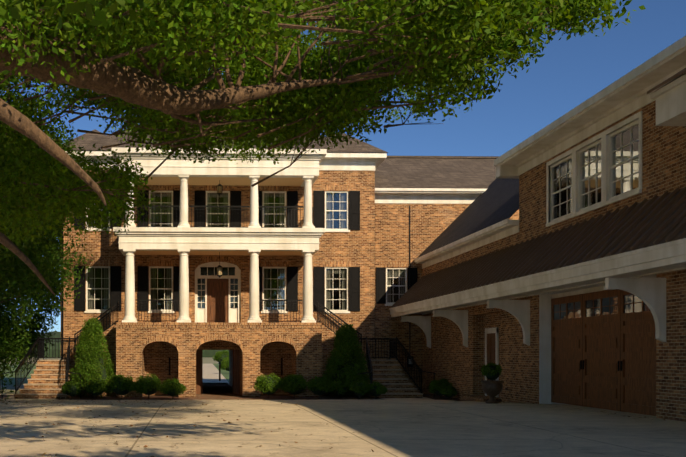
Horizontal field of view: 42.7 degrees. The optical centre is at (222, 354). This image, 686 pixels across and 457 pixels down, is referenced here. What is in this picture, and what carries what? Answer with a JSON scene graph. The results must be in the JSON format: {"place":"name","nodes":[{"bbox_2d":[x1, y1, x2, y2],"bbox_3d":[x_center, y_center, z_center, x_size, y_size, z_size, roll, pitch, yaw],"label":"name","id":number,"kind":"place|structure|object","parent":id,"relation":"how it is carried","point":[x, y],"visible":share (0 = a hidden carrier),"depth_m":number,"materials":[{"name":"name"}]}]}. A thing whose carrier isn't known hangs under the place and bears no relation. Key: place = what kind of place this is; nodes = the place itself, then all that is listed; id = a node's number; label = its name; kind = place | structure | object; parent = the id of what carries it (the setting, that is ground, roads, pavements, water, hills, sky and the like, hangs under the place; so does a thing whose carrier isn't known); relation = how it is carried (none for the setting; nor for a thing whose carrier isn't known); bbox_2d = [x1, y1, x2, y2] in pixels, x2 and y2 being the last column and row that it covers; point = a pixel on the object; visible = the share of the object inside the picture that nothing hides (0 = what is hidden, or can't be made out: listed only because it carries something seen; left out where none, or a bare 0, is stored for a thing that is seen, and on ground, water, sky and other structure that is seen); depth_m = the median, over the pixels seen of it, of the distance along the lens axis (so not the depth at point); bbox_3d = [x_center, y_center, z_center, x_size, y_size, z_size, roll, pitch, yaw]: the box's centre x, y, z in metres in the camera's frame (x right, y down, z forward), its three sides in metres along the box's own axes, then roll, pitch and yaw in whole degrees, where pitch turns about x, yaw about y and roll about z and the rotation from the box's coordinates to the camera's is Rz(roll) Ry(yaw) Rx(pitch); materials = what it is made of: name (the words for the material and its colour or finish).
{"place":"outdoors","nodes":[
{"label":"outdoors","id":0,"kind":"place"},
{"bbox_2d":[0,357,218,393],"bbox_3d":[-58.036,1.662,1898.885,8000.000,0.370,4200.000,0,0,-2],"label":"ground","id":1,"kind":"structure","parent":0,"point":[208,360],"depth_m":172.50,"materials":[{"name":"green plant"}]},
{"bbox_2d":[3,331,228,356],"bbox_3d":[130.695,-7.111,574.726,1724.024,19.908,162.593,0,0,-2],"label":"treeline","id":2,"kind":"object","parent":1,"relation":"on","point":[208,353],"visible":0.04,"depth_m":508.85,"materials":[{"name":"green plant"}]},
{"bbox_2d":[61,129,518,396],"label":"house","id":3,"kind":"structure","parent":1,"relation":"on","point":[344,256],"depth_m":39.47,"materials":[{"name":"brick"}]},
{"bbox_2d":[124,205,313,321],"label":"porch railings","id":4,"kind":"object","parent":3,"relation":"attached to","point":[229,209],"visible":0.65,"depth_m":37.23,"materials":[{"name":"black metal"}]},
{"bbox_2d":[407,206,507,401],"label":"downspout","id":5,"kind":"object","parent":3,"relation":"attached to","point":[499,400],"visible":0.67,"depth_m":40.32,"materials":[{"name":"black metal"}]},
{"bbox_2d":[0,364,228,384],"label":"lawn","id":6,"kind":"structure","parent":0,"point":[225,373],"depth_m":74.76,"materials":[{"name":"green plant"}]},
{"bbox_2d":[221,358,228,370],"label":"shrub","id":7,"kind":"object","parent":6,"relation":"on","point":[224,364],"visible":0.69,"depth_m":81.33,"materials":[{"name":"green plant"}]},
{"bbox_2d":[203,364,228,384],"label":"driveway","id":8,"kind":"structure","parent":0,"point":[210,373],"depth_m":74.60,"materials":[{"name":"beige concrete"}]},
{"bbox_2d":[218,362,220,380],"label":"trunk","id":9,"kind":"object","parent":8,"relation":"on","point":[219,363],"visible":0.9,"depth_m":59.79,"materials":[{"name":"wood"}]},
{"bbox_2d":[213,350,228,362],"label":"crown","id":10,"kind":"object","parent":9,"relation":"on","point":[220,356],"visible":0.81,"depth_m":124.16,"materials":[{"name":"green plant"}]},
{"bbox_2d":[196,383,241,396],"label":"passage floor","id":11,"kind":"structure","parent":0,"point":[217,390],"depth_m":42.54,"materials":[{"name":"brick"}]},
{"bbox_2d":[0,0,645,294],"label":"live oak","id":12,"kind":"object","parent":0,"point":[457,23],"depth_m":14.91,"materials":[{"name":"green plant"}]},
{"bbox_2d":[0,0,154,31],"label":"live oak leaves","id":13,"kind":"object","parent":12,"relation":"attached to","point":[71,8],"visible":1,"depth_m":9.58,"materials":[{"name":"green plant"}]},
{"bbox_2d":[94,0,437,214],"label":"live oak leaves","id":14,"kind":"object","parent":12,"relation":"attached to","point":[287,149],"visible":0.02,"depth_m":26.04,"materials":[{"name":"green plant"}]},
{"bbox_2d":[0,394,685,456],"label":"driveway","id":15,"kind":"structure","parent":0,"point":[408,427],"depth_m":16.88,"materials":[{"name":"concrete"}]},
{"bbox_2d":[0,97,99,400],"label":"trees","id":16,"kind":"object","parent":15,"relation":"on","point":[21,279],"depth_m":33.36,"materials":[{"name":"green plant"}]},
{"bbox_2d":[2,301,120,398],"bbox_3d":[-6.908,-0.143,37.275,4.679,4.374,3.840,0,0,-2],"label":"stair","id":17,"kind":"object","parent":15,"relation":"on","point":[48,379],"visible":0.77,"depth_m":37.22,"materials":[{"name":"brick"}]},
{"bbox_2d":[58,396,188,399],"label":"mulch","id":18,"kind":"object","parent":15,"relation":"on","point":[130,398],"visible":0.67,"depth_m":35.85,"materials":[{"name":"brown soil"}]},
{"bbox_2d":[61,381,81,398],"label":"boxwood","id":19,"kind":"object","parent":18,"relation":"on","point":[71,388],"visible":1,"depth_m":35.24,"materials":[{"name":"green plant"}]},
{"bbox_2d":[69,316,115,397],"bbox_3d":[-5.563,0.165,36.709,2.020,3.575,2.122,0,0,-2],"label":"conifer","id":20,"kind":"object","parent":18,"relation":"on","point":[93,361],"visible":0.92,"depth_m":36.32,"materials":[{"name":"green plant"}]},
{"bbox_2d":[86,379,109,398],"bbox_3d":[-5.171,1.420,35.626,1.036,0.847,1.096,0,0,-2],"label":"boxwood","id":21,"kind":"object","parent":18,"relation":"on","point":[96,388],"visible":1,"depth_m":35.37,"materials":[{"name":"green plant"}]},
{"bbox_2d":[106,374,136,398],"bbox_3d":[-4.170,1.325,35.507,1.314,1.036,1.226,0,0,-2],"label":"boxwood","id":22,"kind":"object","parent":18,"relation":"on","point":[119,384],"visible":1,"depth_m":35.17,"materials":[{"name":"green plant"}]},
{"bbox_2d":[135,373,161,398],"bbox_3d":[-3.076,1.309,35.700,1.303,1.069,1.335,0,0,-2],"label":"boxwood","id":23,"kind":"object","parent":18,"relation":"on","point":[148,386],"visible":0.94,"depth_m":35.35,"materials":[{"name":"green plant"}]},
{"bbox_2d":[160,378,186,398],"bbox_3d":[-2.032,1.401,35.495,1.024,0.885,1.096,0,0,27],"label":"boxwood","id":24,"kind":"object","parent":18,"relation":"on","point":[170,387],"visible":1,"depth_m":35.25,"materials":[{"name":"green plant"}]},
{"bbox_2d":[0,400,373,456],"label":"fallen leaves","id":25,"kind":"object","parent":15,"relation":"on","point":[138,417],"visible":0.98,"depth_m":19.60,"materials":[{"name":"brown plant"}]},
{"bbox_2d":[189,397,250,399],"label":"brick walk","id":26,"kind":"structure","parent":15,"relation":"on","point":[203,398],"depth_m":35.77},
{"bbox_2d":[250,396,380,399],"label":"mulch","id":27,"kind":"object","parent":15,"relation":"on","point":[304,398],"visible":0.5,"depth_m":35.85,"materials":[{"name":"brown soil"}]},
{"bbox_2d":[254,373,283,398],"bbox_3d":[1.902,1.294,35.637,1.313,1.098,1.340,0,0,-2],"label":"boxwood","id":28,"kind":"object","parent":27,"relation":"on","point":[268,385],"visible":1,"depth_m":35.34,"materials":[{"name":"green plant"}]},
{"bbox_2d":[281,374,307,397],"bbox_3d":[2.941,1.319,35.835,1.199,1.048,1.207,0,0,-2],"label":"boxwood","id":29,"kind":"object","parent":27,"relation":"on","point":[294,385],"visible":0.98,"depth_m":35.56,"materials":[{"name":"green plant"}]},
{"bbox_2d":[307,376,332,398],"bbox_3d":[4.011,1.364,35.634,1.163,0.959,1.044,0,0,-35],"label":"boxwood","id":30,"kind":"object","parent":27,"relation":"on","point":[319,386],"visible":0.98,"depth_m":35.41,"materials":[{"name":"green plant"}]},
{"bbox_2d":[323,323,370,396],"bbox_3d":[5.285,0.293,37.002,2.146,3.283,2.179,0,0,-2],"label":"conifer","id":31,"kind":"object","parent":27,"relation":"on","point":[345,363],"visible":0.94,"depth_m":36.59,"materials":[{"name":"green plant"}]},
{"bbox_2d":[349,380,369,398],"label":"boxwood","id":32,"kind":"object","parent":27,"relation":"on","point":[359,388],"visible":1,"depth_m":35.03,"materials":[{"name":"green plant"}]},
{"bbox_2d":[367,381,387,398],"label":"boxwood","id":33,"kind":"object","parent":27,"relation":"on","point":[376,389],"visible":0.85,"depth_m":35.27,"materials":[{"name":"green plant"}]},
{"bbox_2d":[59,399,664,419],"bbox_3d":[5.098,1.643,30.692,22.834,0.425,10.779,0,0,44],"label":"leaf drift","id":34,"kind":"object","parent":15,"relation":"on","point":[458,399],"visible":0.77,"depth_m":29.77,"materials":[{"name":"brown plant"}]},
{"bbox_2d":[314,302,435,397],"bbox_3d":[6.567,-0.143,37.691,4.683,4.374,3.840,0,0,-2],"label":"stair","id":35,"kind":"object","parent":15,"relation":"on","point":[390,376],"visible":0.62,"depth_m":37.70,"materials":[{"name":"brick"}]},
{"bbox_2d":[423,394,457,399],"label":"mulch","id":36,"kind":"object","parent":15,"relation":"on","point":[435,397],"visible":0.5,"depth_m":36.01,"materials":[{"name":"brown soil"}]},
{"bbox_2d":[428,378,452,397],"bbox_3d":[9.040,1.414,35.763,1.059,0.860,1.060,0,0,-2],"label":"shrub","id":37,"kind":"object","parent":36,"relation":"on","point":[436,386],"visible":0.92,"depth_m":35.55,"materials":[{"name":"green plant"}]},
{"bbox_2d":[440,386,456,398],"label":"shrub","id":38,"kind":"object","parent":36,"relation":"on","point":[448,391],"visible":1,"depth_m":34.61,"materials":[{"name":"green plant"}]},
{"bbox_2d":[481,380,503,403],"bbox_3d":[8.546,1.198,27.348,0.720,0.720,0.720,0,0,-2],"label":"urn planter","id":39,"kind":"object","parent":15,"relation":"on","point":[492,389],"visible":0.96,"depth_m":27.15,"materials":[{"name":"black stone"}]},
{"bbox_2d":[480,362,501,380],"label":"potted plant","id":40,"kind":"object","parent":39,"relation":"in","point":[490,371],"visible":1,"depth_m":27.21,"materials":[{"name":"green plant"}]},
{"bbox_2d":[389,36,685,421],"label":"garage wing","id":41,"kind":"structure","parent":15,"relation":"on","point":[568,287],"depth_m":23.56,"materials":[{"name":"brown brick"}]},
{"bbox_2d":[0,0,685,331],"label":"sky","id":42,"kind":"structure","parent":0,"point":[570,72],"materials":[{"name":"blue"}]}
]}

